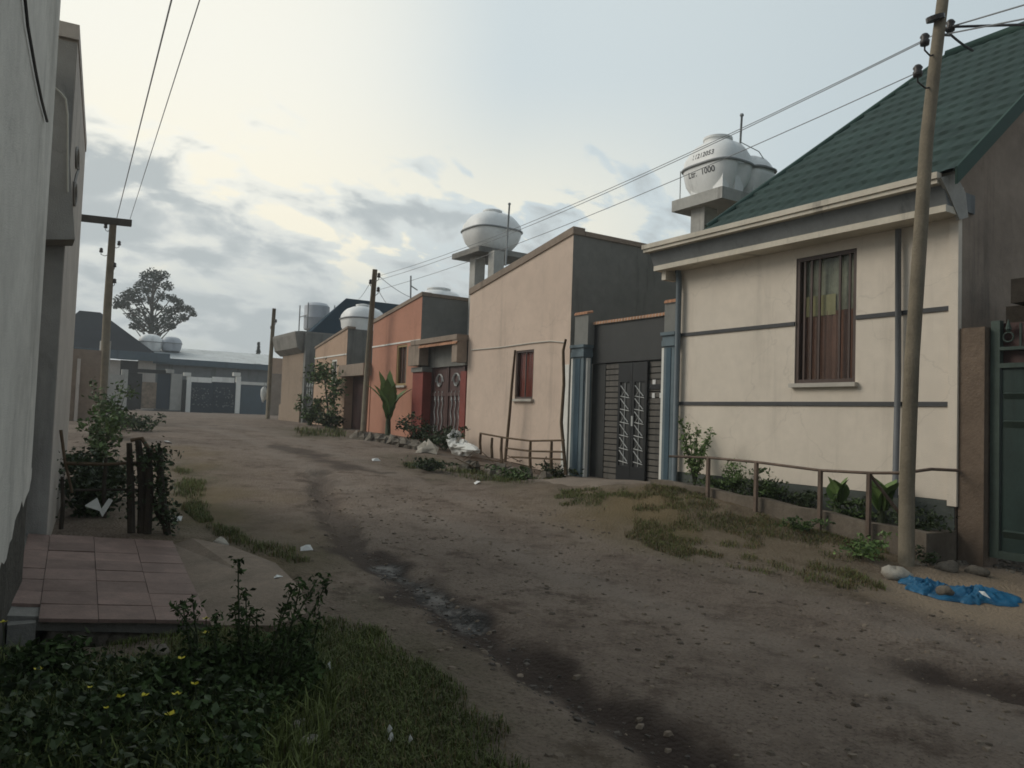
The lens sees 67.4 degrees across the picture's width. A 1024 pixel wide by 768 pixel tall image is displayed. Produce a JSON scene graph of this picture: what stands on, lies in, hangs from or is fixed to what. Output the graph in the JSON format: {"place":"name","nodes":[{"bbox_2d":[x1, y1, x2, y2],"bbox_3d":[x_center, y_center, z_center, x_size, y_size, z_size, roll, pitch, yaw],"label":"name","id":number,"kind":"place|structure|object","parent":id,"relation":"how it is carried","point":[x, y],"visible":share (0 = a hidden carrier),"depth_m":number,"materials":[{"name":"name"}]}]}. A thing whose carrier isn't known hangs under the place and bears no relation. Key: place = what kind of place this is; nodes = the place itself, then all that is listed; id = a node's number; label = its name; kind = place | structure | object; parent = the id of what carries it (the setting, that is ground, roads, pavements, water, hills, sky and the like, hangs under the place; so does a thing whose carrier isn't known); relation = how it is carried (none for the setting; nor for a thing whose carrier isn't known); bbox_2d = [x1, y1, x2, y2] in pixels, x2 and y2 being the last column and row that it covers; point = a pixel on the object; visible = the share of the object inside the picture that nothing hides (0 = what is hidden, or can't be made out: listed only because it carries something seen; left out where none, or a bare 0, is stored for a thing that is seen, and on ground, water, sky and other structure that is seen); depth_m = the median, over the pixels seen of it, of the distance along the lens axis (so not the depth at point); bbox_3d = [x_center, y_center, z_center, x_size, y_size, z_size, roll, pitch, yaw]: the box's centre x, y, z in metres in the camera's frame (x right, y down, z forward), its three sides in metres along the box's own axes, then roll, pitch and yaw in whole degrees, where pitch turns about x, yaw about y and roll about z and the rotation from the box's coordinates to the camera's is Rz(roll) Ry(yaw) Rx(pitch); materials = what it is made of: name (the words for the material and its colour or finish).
{"place":"outdoors","nodes":[
{"label":"outdoors","id":0,"kind":"place"},
{"bbox_2d":[0,0,60,649],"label":"building","id":1,"kind":"structure","parent":0,"point":[29,33],"depth_m":4.22,"materials":[{"name":"white paint"}]},
{"bbox_2d":[0,409,1023,767],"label":"ground","id":2,"kind":"structure","parent":0,"point":[262,475],"depth_m":5.74,"materials":[{"name":"brown soil"}]},
{"bbox_2d":[0,627,95,700],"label":"weed clump","id":3,"kind":"object","parent":2,"relation":"on","point":[56,645],"visible":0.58,"depth_m":3.82,"materials":[{"name":"green plant"}]},
{"bbox_2d":[25,20,86,534],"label":"building","id":4,"kind":"structure","parent":2,"relation":"on","point":[59,292],"depth_m":6.49,"materials":[{"name":"grey paint"}]},
{"bbox_2d":[69,341,110,420],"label":"boundary wall","id":5,"kind":"structure","parent":2,"relation":"on","point":[86,366],"depth_m":20.58,"materials":[{"name":"grey paint"}]},
{"bbox_2d":[59,447,126,517],"bbox_3d":[-4.470,1.033,8.066,0.790,0.784,0.802,4,-3,-33],"label":"shrub","id":6,"kind":"object","parent":2,"relation":"on","point":[82,499],"visible":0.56,"depth_m":7.97,"materials":[{"name":"green plant"}]},
{"bbox_2d":[64,450,126,501],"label":"shrub","id":7,"kind":"object","parent":2,"relation":"on","point":[95,459],"visible":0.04,"depth_m":8.81,"materials":[{"name":"green plant"}]},
{"bbox_2d":[75,405,126,459],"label":"shrub","id":8,"kind":"object","parent":2,"relation":"on","point":[98,440],"visible":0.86,"depth_m":11.86,"materials":[{"name":"green plant"}]},
{"bbox_2d":[81,214,131,416],"bbox_3d":[-11.403,-1.765,21.218,1.309,5.781,0.270,4,-3,-33],"label":"utility pole","id":9,"kind":"object","parent":2,"relation":"on","point":[113,223],"visible":0.97,"depth_m":21.28,"materials":[{"name":"grey wood"}]},
{"bbox_2d":[116,0,171,218],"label":"power line","id":10,"kind":"object","parent":9,"relation":"attached to","point":[148,92],"visible":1,"depth_m":11.12,"materials":[{"name":"rubber"}]},
{"bbox_2d":[6,534,209,647],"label":"patio","id":11,"kind":"structure","parent":2,"relation":"on","point":[103,590],"depth_m":5.16,"materials":[{"name":"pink tile"}]},
{"bbox_2d":[81,377,139,436],"bbox_3d":[-7.865,0.493,15.203,0.961,1.223,1.042,1,-3,15],"label":"shrub","id":12,"kind":"object","parent":2,"relation":"on","point":[108,403],"visible":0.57,"depth_m":15.12,"materials":[{"name":"green plant"}]},
{"bbox_2d":[59,430,171,534],"bbox_3d":[-3.722,0.964,7.244,1.054,1.033,0.213,2,-3,-9],"label":"stick fence","id":13,"kind":"object","parent":2,"relation":"on","point":[144,515],"visible":0.83,"depth_m":7.21,"materials":[{"name":"brown wood"}]},
{"bbox_2d":[108,374,123,412],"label":"boundary wall","id":14,"kind":"structure","parent":2,"relation":"on","point":[113,378],"depth_m":32.13,"materials":[{"name":"concrete"}]},
{"bbox_2d":[73,310,169,409],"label":"house","id":15,"kind":"structure","parent":2,"relation":"on","point":[126,347],"depth_m":51.50,"materials":[{"name":"stone"}]},
{"bbox_2d":[138,334,162,351],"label":"water tank","id":16,"kind":"object","parent":15,"relation":"on","point":[153,342],"visible":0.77,"depth_m":54.32,"materials":[{"name":"white plastic"}]},
{"bbox_2d":[55,428,188,535],"bbox_3d":[-3.780,0.967,7.436,1.468,1.094,0.848,2,-3,5],"label":"vine","id":17,"kind":"object","parent":2,"relation":"on","point":[154,457],"visible":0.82,"depth_m":7.25,"materials":[{"name":"green plant"}]},
{"bbox_2d":[115,406,166,431],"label":"shrub","id":18,"kind":"object","parent":2,"relation":"on","point":[141,425],"visible":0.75,"depth_m":17.20,"materials":[{"name":"green plant"}]},
{"bbox_2d":[121,368,181,409],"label":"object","id":19,"kind":"structure","parent":2,"relation":"on","point":[164,391],"depth_m":49.51,"materials":[{"name":"paint"}]},
{"bbox_2d":[126,373,142,408],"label":"door leaf","id":20,"kind":"structure","parent":19,"relation":"in","point":[133,403],"depth_m":48.94,"materials":[{"name":"black metal"}]},
{"bbox_2d":[156,374,170,408],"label":"door leaf","id":21,"kind":"structure","parent":19,"relation":"in","point":[163,380],"depth_m":49.83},
{"bbox_2d":[112,267,196,338],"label":"tree","id":22,"kind":"object","parent":2,"relation":"on","point":[128,296],"visible":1,"depth_m":74.62,"materials":[{"name":"green plant"}]},
{"bbox_2d":[88,651,229,718],"bbox_3d":[-1.647,1.448,3.612,0.455,0.310,0.677,0,-3,31],"label":"weed clump","id":23,"kind":"object","parent":2,"relation":"on","point":[170,674],"visible":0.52,"depth_m":3.58,"materials":[{"name":"green plant"}]},
{"bbox_2d":[0,641,327,767],"bbox_3d":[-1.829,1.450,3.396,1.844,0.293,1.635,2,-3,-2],"label":"weeds","id":24,"kind":"object","parent":2,"relation":"on","point":[91,715],"visible":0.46,"depth_m":3.31,"materials":[{"name":"green plant"}]},
{"bbox_2d":[0,630,354,767],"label":"tall grass","id":25,"kind":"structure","parent":2,"relation":"on","point":[314,707],"depth_m":3.32,"materials":[{"name":"green plant"}]},
{"bbox_2d":[169,595,206,669],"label":"tall weed","id":26,"kind":"object","parent":2,"relation":"on","point":[192,648],"visible":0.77,"depth_m":3.97,"materials":[{"name":"green plant"}]},
{"bbox_2d":[183,372,240,412],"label":"gate","id":27,"kind":"structure","parent":2,"relation":"on","point":[214,395],"depth_m":51.47,"materials":[{"name":"white paint"}]},
{"bbox_2d":[190,382,213,412],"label":"door leaf","id":28,"kind":"structure","parent":27,"relation":"in","point":[201,393],"depth_m":51.08,"materials":[{"name":"silver metal"}]},
{"bbox_2d":[212,382,235,412],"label":"door leaf","id":29,"kind":"structure","parent":27,"relation":"in","point":[223,392],"depth_m":51.84,"materials":[{"name":"silver metal"}]},
{"bbox_2d":[201,609,226,671],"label":"tall weed","id":30,"kind":"object","parent":2,"relation":"on","point":[215,639],"visible":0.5,"depth_m":3.91,"materials":[{"name":"green plant"}]},
{"bbox_2d":[149,348,281,413],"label":"house","id":31,"kind":"structure","parent":2,"relation":"on","point":[255,371],"depth_m":55.15,"materials":[{"name":"stone"}]},
{"bbox_2d":[174,538,305,633],"bbox_3d":[-2.153,1.599,6.026,0.695,0.403,2.774,3,-3,-29],"label":"concrete apron","id":32,"kind":"object","parent":2,"relation":"on","point":[212,574],"visible":0.48,"depth_m":5.78,"materials":[{"name":"grey concrete"}]},
{"bbox_2d":[168,622,328,693],"bbox_3d":[-1.337,1.423,3.951,0.538,0.358,0.700,0,-3,35],"label":"weed clump","id":33,"kind":"object","parent":2,"relation":"on","point":[235,652],"visible":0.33,"depth_m":3.82,"materials":[{"name":"green plant"}]},
{"bbox_2d":[226,556,270,689],"bbox_3d":[-1.292,1.225,3.791,0.240,0.728,0.241,4,-3,-33],"label":"tall weed","id":34,"kind":"object","parent":2,"relation":"on","point":[245,649],"visible":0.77,"depth_m":3.81,"materials":[{"name":"green plant"}]},
{"bbox_2d":[239,381,266,414],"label":"gate","id":35,"kind":"structure","parent":2,"relation":"on","point":[251,402],"depth_m":52.82,"materials":[{"name":"metal"}]},
{"bbox_2d":[265,308,276,418],"bbox_3d":[-9.548,-0.797,30.508,0.162,4.448,0.696,4,-3,-33],"label":"utility pole","id":36,"kind":"object","parent":2,"relation":"on","point":[270,364],"visible":0.97,"depth_m":30.57,"materials":[{"name":"brown wood"}]},
{"bbox_2d":[270,358,282,415],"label":"boundary wall","id":37,"kind":"structure","parent":2,"relation":"on","point":[276,385],"depth_m":48.71,"materials":[{"name":"brown paint"}]},
{"bbox_2d":[257,572,334,697],"bbox_3d":[-1.065,1.272,3.796,0.348,0.664,0.239,4,-3,-33],"label":"tall weed","id":38,"kind":"object","parent":2,"relation":"on","point":[277,664],"visible":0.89,"depth_m":3.77,"materials":[{"name":"green plant"}]},
{"bbox_2d":[273,331,333,422],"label":"house","id":39,"kind":"structure","parent":2,"relation":"on","point":[295,350],"depth_m":28.26,"materials":[{"name":"brown paint"}]},
{"bbox_2d":[298,302,334,330],"bbox_3d":[-8.231,-2.643,32.348,1.163,1.560,1.170,4,-3,-33],"label":"water tank","id":40,"kind":"object","parent":39,"relation":"on","point":[315,313],"visible":0.68,"depth_m":31.90,"materials":[{"name":"grey plastic"}]},
{"bbox_2d":[293,390,324,424],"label":"shrub","id":41,"kind":"object","parent":2,"relation":"on","point":[309,417],"visible":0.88,"depth_m":24.76,"materials":[{"name":"green plant"}]},
{"bbox_2d":[290,606,334,694],"bbox_3d":[-1.015,1.356,3.829,0.190,0.505,0.196,0,-3,37],"label":"tall weed","id":42,"kind":"object","parent":2,"relation":"on","point":[310,650],"visible":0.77,"depth_m":3.83,"materials":[{"name":"green plant"}]},
{"bbox_2d":[300,356,348,427],"bbox_3d":[-5.788,0.366,23.845,1.250,2.423,2.497,4,-3,-33],"label":"sapling","id":43,"kind":"object","parent":2,"relation":"on","point":[321,374],"visible":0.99,"depth_m":23.52,"materials":[{"name":"green plant"}]},
{"bbox_2d":[312,409,346,428],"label":"shrub","id":44,"kind":"object","parent":2,"relation":"on","point":[323,416],"visible":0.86,"depth_m":23.27,"materials":[{"name":"green plant"}]},
{"bbox_2d":[312,326,372,426],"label":"house","id":45,"kind":"structure","parent":2,"relation":"on","point":[346,345],"depth_m":24.57,"materials":[{"name":"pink paint"}]},
{"bbox_2d":[339,304,382,329],"bbox_3d":[-5.005,-2.175,25.797,1.457,1.021,1.377,4,-3,-33],"label":"water tank","id":46,"kind":"object","parent":45,"relation":"on","point":[357,316],"visible":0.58,"depth_m":25.20,"materials":[{"name":"white plastic"}]},
{"bbox_2d":[308,298,398,333],"bbox_3d":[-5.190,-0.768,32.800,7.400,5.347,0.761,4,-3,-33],"label":"house","id":47,"kind":"structure","parent":2,"relation":"on","point":[329,322],"depth_m":31.37,"materials":[{"name":"grey metal"}]},
{"bbox_2d":[338,363,371,431],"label":"gate","id":48,"kind":"structure","parent":2,"relation":"on","point":[353,376],"depth_m":23.56,"materials":[{"name":"brown paint"}]},
{"bbox_2d":[351,376,363,429],"bbox_3d":[-4.564,0.636,23.235,0.040,1.720,1.388,4,-3,-33],"label":"door leaf","id":49,"kind":"structure","parent":48,"relation":"in","point":[357,381],"depth_m":23.46,"materials":[{"name":"brown metal"}]},
{"bbox_2d":[360,269,380,431],"bbox_3d":[-3.914,-0.845,21.279,0.170,4.696,0.779,4,-3,-33],"label":"utility pole","id":50,"kind":"object","parent":2,"relation":"on","point":[373,294],"visible":0.98,"depth_m":21.35,"materials":[{"name":"brown wood"}]},
{"bbox_2d":[349,429,420,449],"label":"row of rocks","id":51,"kind":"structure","parent":2,"relation":"on","point":[403,442],"depth_m":17.75,"materials":[{"name":"stone"}]},
{"bbox_2d":[364,371,411,435],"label":"banana plant","id":52,"kind":"object","parent":2,"relation":"on","point":[388,395],"visible":0.97,"depth_m":19.60,"materials":[{"name":"green plant"}]},
{"bbox_2d":[394,411,437,442],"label":"shrub","id":53,"kind":"object","parent":2,"relation":"on","point":[419,434],"visible":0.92,"depth_m":18.04,"materials":[{"name":"green plant"}]},
{"bbox_2d":[369,292,468,436],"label":"house","id":54,"kind":"structure","parent":2,"relation":"on","point":[398,329],"depth_m":20.51,"materials":[{"name":"orange paint"}]},
{"bbox_2d":[396,344,406,387],"bbox_3d":[-2.799,-0.497,20.713,0.540,1.697,1.256,4,-3,-33],"label":"window","id":55,"kind":"structure","parent":54,"relation":"in","point":[402,349],"depth_m":20.77,"materials":[{"name":"brown glass"}]},
{"bbox_2d":[401,455,459,470],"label":"weed clump","id":56,"kind":"object","parent":2,"relation":"on","point":[427,466],"visible":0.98,"depth_m":13.53,"materials":[{"name":"green plant"}]},
{"bbox_2d":[408,334,468,439],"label":"gate","id":57,"kind":"structure","parent":2,"relation":"on","point":[439,388],"depth_m":18.79,"materials":[{"name":"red paint"}]},
{"bbox_2d":[429,367,447,437],"bbox_3d":[-1.797,0.494,18.887,0.080,1.807,0.842,4,-3,-33],"label":"door leaf","id":58,"kind":"structure","parent":57,"relation":"in","point":[438,403],"depth_m":18.90,"materials":[{"name":"red metal"}]},
{"bbox_2d":[446,365,466,432],"bbox_3d":[-1.335,0.478,18.169,0.080,1.807,0.842,4,-3,-33],"label":"door leaf","id":59,"kind":"structure","parent":57,"relation":"in","point":[453,380],"depth_m":18.28,"materials":[{"name":"red metal"}]},
{"bbox_2d":[419,425,467,449],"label":"shrub","id":60,"kind":"object","parent":2,"relation":"on","point":[436,440],"visible":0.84,"depth_m":16.93,"materials":[{"name":"green plant"}]},
{"bbox_2d":[0,417,889,767],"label":"grass","id":61,"kind":"structure","parent":2,"relation":"on","point":[418,673],"depth_m":3.97,"materials":[{"name":"green plant"}]},
{"bbox_2d":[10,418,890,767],"bbox_3d":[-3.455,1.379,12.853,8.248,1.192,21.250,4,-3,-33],"label":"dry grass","id":62,"kind":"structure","parent":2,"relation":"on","point":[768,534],"depth_m":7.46,"materials":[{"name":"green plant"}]},
{"bbox_2d":[446,429,479,455],"bbox_3d":[-0.982,1.248,16.125,0.377,0.598,1.566,3,-3,-27],"label":"sack","id":63,"kind":"object","parent":2,"relation":"on","point":[463,447],"visible":0.94,"depth_m":16.24,"materials":[{"name":"white plastic"}]},
{"bbox_2d":[452,245,526,334],"bbox_3d":[-0.554,-2.029,20.150,1.500,2.841,1.733,4,-3,-33],"label":"tank stand","id":64,"kind":"object","parent":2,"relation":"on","point":[495,262],"visible":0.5,"depth_m":20.00,"materials":[{"name":"concrete"}]},
{"bbox_2d":[461,209,522,250],"bbox_3d":[-0.536,-4.033,20.323,1.497,1.177,1.417,4,-3,-33],"label":"water tank","id":65,"kind":"object","parent":64,"relation":"on","point":[485,224],"visible":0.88,"depth_m":19.82,"materials":[{"name":"white plastic"}]},
{"bbox_2d":[484,464,535,480],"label":"weed clump","id":66,"kind":"object","parent":2,"relation":"on","point":[515,474],"visible":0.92,"depth_m":12.90,"materials":[{"name":"green plant"}]},
{"bbox_2d":[504,350,515,461],"bbox_3d":[-0.041,0.450,15.491,0.062,2.266,0.287,4,-3,-33],"label":"stick","id":67,"kind":"object","parent":2,"relation":"on","point":[509,410],"visible":0.94,"depth_m":15.46,"materials":[{"name":"brown wood"}]},
{"bbox_2d":[479,432,564,473],"bbox_3d":[0.116,1.339,14.877,0.075,0.703,2.994,4,-3,-33],"label":"stick fence","id":68,"kind":"object","parent":2,"relation":"on","point":[530,457],"visible":0.96,"depth_m":14.53,"materials":[{"name":"brown wood"}]},
{"bbox_2d":[363,553,689,766],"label":"gravel","id":69,"kind":"structure","parent":2,"relation":"on","point":[550,687],"depth_m":4.60,"materials":[{"name":"gravel"}]},
{"bbox_2d":[531,456,583,477],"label":"weed clump","id":70,"kind":"object","parent":2,"relation":"on","point":[546,467],"visible":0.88,"depth_m":13.93,"materials":[{"name":"green plant"}]},
{"bbox_2d":[465,226,675,474],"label":"house","id":71,"kind":"structure","parent":2,"relation":"on","point":[548,290],"depth_m":15.29,"materials":[{"name":"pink paint"}]},
{"bbox_2d":[512,349,533,400],"bbox_3d":[0.415,-0.184,15.678,0.540,1.590,1.255,4,-3,-33],"label":"window","id":72,"kind":"structure","parent":71,"relation":"in","point":[524,371],"depth_m":15.69,"materials":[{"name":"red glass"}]},
{"bbox_2d":[527,475,649,486],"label":"gate ramp","id":73,"kind":"structure","parent":2,"relation":"on","point":[568,480],"depth_m":12.16,"materials":[{"name":"concrete"}]},
{"bbox_2d":[560,339,567,474],"bbox_3d":[0.958,0.408,13.940,0.064,2.470,0.255,4,-3,-33],"label":"stick","id":74,"kind":"object","parent":73,"relation":"on","point":[562,406],"visible":1,"depth_m":13.97,"materials":[{"name":"brown wood"}]},
{"bbox_2d":[568,299,677,480],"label":"gate","id":75,"kind":"structure","parent":2,"relation":"on","point":[631,359],"depth_m":13.15,"materials":[{"name":"teal paint"}]},
{"bbox_2d":[616,362,632,479],"bbox_3d":[1.929,0.666,13.112,0.052,2.055,0.356,4,-3,-33],"label":"door leaf","id":76,"kind":"structure","parent":75,"relation":"in","point":[625,376],"depth_m":13.11,"materials":[{"name":"black metal"}]},
{"bbox_2d":[630,361,649,480],"bbox_3d":[2.126,0.659,12.806,0.052,2.055,0.356,4,-3,-33],"label":"door leaf","id":77,"kind":"structure","parent":75,"relation":"in","point":[640,382],"depth_m":12.78,"materials":[{"name":"black metal"}]},
{"bbox_2d":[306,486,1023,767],"bbox_3d":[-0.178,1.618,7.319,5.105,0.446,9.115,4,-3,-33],"label":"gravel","id":78,"kind":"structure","parent":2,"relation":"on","point":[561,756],"depth_m":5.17,"materials":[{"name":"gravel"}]},
{"bbox_2d":[672,186,748,232],"bbox_3d":[3.695,-0.765,13.614,1.380,5.020,1.180,4,-3,-33],"label":"tank stand","id":79,"kind":"object","parent":2,"relation":"on","point":[702,209],"visible":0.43,"depth_m":13.40,"materials":[{"name":"concrete"}]},
{"bbox_2d":[679,134,776,198],"bbox_3d":[3.881,-3.822,13.788,1.487,1.152,1.263,4,-3,-33],"label":"water tank","id":80,"kind":"object","parent":79,"relation":"on","point":[745,171],"visible":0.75,"depth_m":13.33,"materials":[{"name":"white plastic"}]},
{"bbox_2d":[650,479,955,562],"bbox_3d":[3.416,1.778,9.861,0.598,0.782,4.150,4,-3,-33],"label":"planter","id":81,"kind":"object","parent":2,"relation":"on","point":[942,543],"visible":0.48,"depth_m":8.81,"materials":[{"name":"grey concrete"}]},
{"bbox_2d":[677,416,716,485],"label":"flowering bush","id":82,"kind":"object","parent":81,"relation":"on","point":[693,464],"visible":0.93,"depth_m":11.14,"materials":[{"name":"green plant"}]},
{"bbox_2d":[719,458,753,494],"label":"shrub","id":83,"kind":"object","parent":81,"relation":"in","point":[737,478],"visible":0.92,"depth_m":10.47,"materials":[{"name":"green plant"}]},
{"bbox_2d":[747,467,788,499],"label":"shrub","id":84,"kind":"object","parent":81,"relation":"in","point":[768,490],"visible":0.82,"depth_m":9.86,"materials":[{"name":"green plant"}]},
{"bbox_2d":[776,486,827,508],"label":"shrub","id":85,"kind":"object","parent":81,"relation":"in","point":[807,497],"visible":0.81,"depth_m":9.51,"materials":[{"name":"green plant"}]},
{"bbox_2d":[826,477,849,513],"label":"broadleaf plant","id":86,"kind":"object","parent":81,"relation":"in","point":[841,490],"visible":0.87,"depth_m":9.08,"materials":[{"name":"green plant"}]},
{"bbox_2d":[824,493,884,518],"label":"shrub","id":87,"kind":"object","parent":81,"relation":"in","point":[854,513],"visible":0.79,"depth_m":8.94,"materials":[{"name":"green plant"}]},
{"bbox_2d":[872,478,898,523],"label":"broadleaf plant","id":88,"kind":"object","parent":81,"relation":"in","point":[880,503],"visible":0.77,"depth_m":8.68,"materials":[{"name":"green plant"}]},
{"bbox_2d":[886,502,959,532],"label":"shrub","id":89,"kind":"object","parent":81,"relation":"in","point":[931,520],"visible":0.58,"depth_m":8.24,"materials":[{"name":"green plant"}]},
{"bbox_2d":[774,515,835,530],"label":"weed clump","id":90,"kind":"object","parent":2,"relation":"on","point":[807,524],"visible":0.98,"depth_m":8.65,"materials":[{"name":"green plant"}]},
{"bbox_2d":[669,455,958,542],"bbox_3d":[3.525,1.405,9.658,0.663,0.971,3.725,4,-3,-33],"label":"railing","id":91,"kind":"object","parent":2,"relation":"on","point":[870,478],"visible":0.83,"depth_m":8.96,"materials":[{"name":"brown metal"}]},
{"bbox_2d":[641,21,1023,558],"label":"house","id":92,"kind":"structure","parent":2,"relation":"on","point":[792,280],"depth_m":9.74,"materials":[{"name":"beige paint"}]},
{"bbox_2d":[788,248,857,387],"bbox_3d":[4.159,-0.833,9.915,0.540,2.261,1.476,4,-3,-33],"label":"window","id":93,"kind":"structure","parent":92,"relation":"in","point":[826,283],"depth_m":9.89,"materials":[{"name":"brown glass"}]},
{"bbox_2d":[832,531,897,560],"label":"weed clump","id":94,"kind":"object","parent":2,"relation":"on","point":[864,549],"visible":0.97,"depth_m":7.71,"materials":[{"name":"green plant"}]},
{"bbox_2d":[881,565,913,580],"bbox_3d":[3.649,1.814,7.294,0.287,0.175,0.228,2,-3,-8],"label":"stone","id":95,"kind":"object","parent":2,"relation":"on","point":[893,572],"visible":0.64,"depth_m":7.23,"materials":[{"name":"white stone"}]},
{"bbox_2d":[898,0,955,566],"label":"utility pole","id":96,"kind":"object","parent":2,"relation":"on","point":[906,508],"visible":0.98,"depth_m":7.94,"materials":[{"name":"brown wood"}]},
{"bbox_2d":[379,74,912,289],"bbox_3d":[0.298,-2.903,14.574,0.010,0.447,15.239,4,-3,-31],"label":"power line","id":97,"kind":"object","parent":96,"relation":"attached to","point":[691,172],"visible":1,"depth_m":10.62,"materials":[{"name":"metal"}]},
{"bbox_2d":[376,36,931,280],"bbox_3d":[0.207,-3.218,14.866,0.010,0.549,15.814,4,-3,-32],"label":"power line","id":98,"kind":"object","parent":96,"relation":"attached to","point":[692,153],"visible":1,"depth_m":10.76,"materials":[{"name":"rubber"}]},
{"bbox_2d":[898,575,1022,606],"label":"tarpaulin","id":99,"kind":"object","parent":2,"relation":"on","point":[963,594],"visible":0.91,"depth_m":6.71,"materials":[{"name":"blue plastic"}]},
{"bbox_2d":[958,327,996,566],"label":"gate pillar","id":100,"kind":"structure","parent":2,"relation":"on","point":[974,445],"depth_m":8.20,"materials":[{"name":"beige concrete"}]},
{"bbox_2d":[989,278,1023,561],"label":"gate","id":101,"kind":"structure","parent":100,"relation":"attached to","point":[1006,532],"depth_m":8.04,"materials":[{"name":"green metal"}]},
{"bbox_2d":[60,0,1023,364],"label":"sky","id":102,"kind":"structure","parent":0,"point":[303,149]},
{"bbox_2d":[915,558,1023,575],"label":"gravel","id":103,"kind":"structure","parent":0,"point":[1012,568],"depth_m":8.10,"materials":[{"name":"grey gravel"}]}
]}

